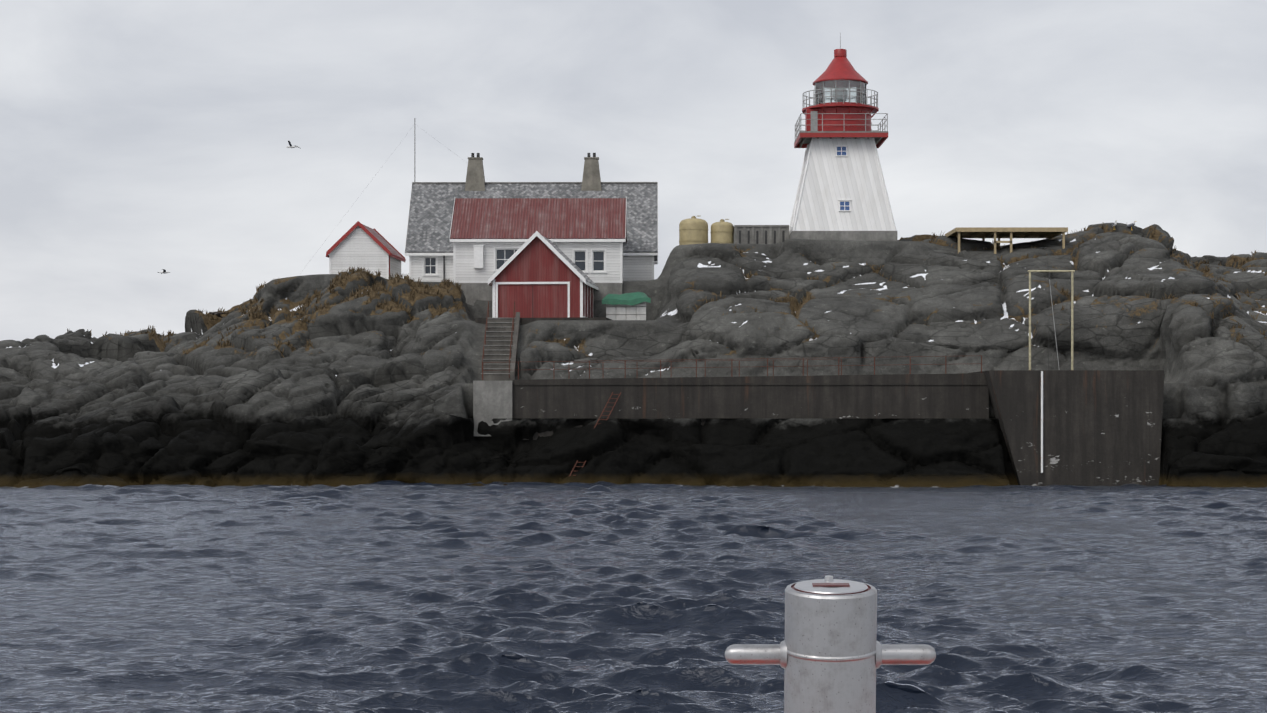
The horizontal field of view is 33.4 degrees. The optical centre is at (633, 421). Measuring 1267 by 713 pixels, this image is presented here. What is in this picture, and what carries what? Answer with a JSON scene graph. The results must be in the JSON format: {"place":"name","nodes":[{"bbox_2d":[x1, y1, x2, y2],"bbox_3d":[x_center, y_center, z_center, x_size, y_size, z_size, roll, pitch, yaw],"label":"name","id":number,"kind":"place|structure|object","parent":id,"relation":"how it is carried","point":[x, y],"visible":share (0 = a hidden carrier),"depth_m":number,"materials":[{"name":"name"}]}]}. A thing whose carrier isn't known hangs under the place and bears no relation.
{"place":"outdoors","nodes":[
{"label":"outdoors","id":0,"kind":"place"},
{"bbox_2d":[287,141,300,148],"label":"flying gull","id":1,"kind":"object","parent":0,"point":[290,146],"visible":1,"depth_m":118.03,"materials":[{"name":"white"}]},
{"bbox_2d":[0,480,1266,712],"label":"sea","id":2,"kind":"structure","parent":0,"point":[388,596],"depth_m":45.65,"materials":[{"name":"blue liquid"}]},
{"bbox_2d":[0,223,1266,487],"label":"island rock","id":3,"kind":"object","parent":2,"relation":"in","point":[358,391],"visible":0.67,"depth_m":119.34,"materials":[{"name":"grey stone"}]},
{"bbox_2d":[209,312,228,317],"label":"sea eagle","id":4,"kind":"object","parent":3,"relation":"on","point":[218,314],"visible":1,"depth_m":112.16},
{"bbox_2d":[326,221,405,278],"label":"white shed","id":5,"kind":"structure","parent":3,"relation":"on","point":[358,244],"depth_m":139.13,"materials":[{"name":"painted wood"}]},
{"bbox_2d":[481,301,519,380],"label":"concrete stairs","id":6,"kind":"structure","parent":3,"relation":"on","point":[501,341],"depth_m":121.15,"materials":[{"name":"grey concrete"}]},
{"bbox_2d":[405,153,657,305],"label":"keepers house","id":7,"kind":"structure","parent":3,"relation":"on","point":[474,233],"depth_m":133.87,"materials":[{"name":"white wood"}]},
{"bbox_2d":[306,118,422,265],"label":"radio mast","id":8,"kind":"object","parent":7,"relation":"attached to","point":[414,158],"visible":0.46,"depth_m":141.03,"materials":[{"name":"metal"}]},
{"bbox_2d":[475,231,610,324],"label":"red boathouse","id":9,"kind":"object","parent":3,"relation":"on","point":[536,276],"visible":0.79,"depth_m":125.03,"materials":[{"name":"painted wood"}]},
{"bbox_2d":[602,292,650,319],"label":"covered pallets","id":10,"kind":"object","parent":3,"relation":"on","point":[629,306],"visible":0.96,"depth_m":127.58,"materials":[{"name":"plastic"}]},
{"bbox_2d":[67,222,1266,353],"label":"dry grass tufts","id":11,"kind":"object","parent":3,"relation":"on","point":[409,280],"visible":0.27,"depth_m":128.52,"materials":[{"name":"brown plant"}]},
{"bbox_2d":[679,216,733,244],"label":"storage tanks","id":12,"kind":"object","parent":3,"relation":"on","point":[693,229],"visible":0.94,"depth_m":136.20,"materials":[{"name":"paint"}]},
{"bbox_2d":[734,225,788,243],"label":"fence","id":13,"kind":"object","parent":3,"relation":"on","point":[759,234],"depth_m":136.34,"materials":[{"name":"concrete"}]},
{"bbox_2d":[473,370,1163,485],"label":"concrete quay","id":14,"kind":"structure","parent":3,"relation":"on","point":[1084,427],"depth_m":113.12,"materials":[{"name":"grey concrete"}]},
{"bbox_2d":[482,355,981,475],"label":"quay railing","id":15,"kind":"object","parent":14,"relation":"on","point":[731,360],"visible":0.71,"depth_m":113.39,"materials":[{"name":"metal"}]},
{"bbox_2d":[1028,270,1074,369],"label":"frame","id":16,"kind":"object","parent":14,"relation":"on","point":[1072,299],"visible":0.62,"depth_m":116.30,"materials":[{"name":"paint"}]},
{"bbox_2d":[789,33,896,240],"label":"lighthouse","id":17,"kind":"object","parent":3,"relation":"on","point":[842,194],"visible":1,"depth_m":134.38,"materials":[{"name":"wood"}]},
{"bbox_2d":[945,227,1067,253],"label":"timber deck","id":18,"kind":"structure","parent":3,"relation":"on","point":[983,233],"depth_m":131.84,"materials":[{"name":"beige wood"}]},
{"bbox_2d":[1126,221,1136,229],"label":"gull on rock","id":19,"kind":"object","parent":3,"relation":"on","point":[1131,224],"visible":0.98,"depth_m":134.05,"materials":[{"name":"white"}]},
{"bbox_2d":[0,0,1266,340],"label":"sky","id":20,"kind":"structure","parent":0,"point":[139,139],"materials":[{"name":"grey"}]},
{"bbox_2d":[725,575,935,712],"bbox_3d":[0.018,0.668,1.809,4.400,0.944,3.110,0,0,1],"label":"mooring bollard","id":21,"kind":"object","parent":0,"point":[830,653],"visible":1,"depth_m":2.56,"materials":[{"name":"silver metal"}]}
]}

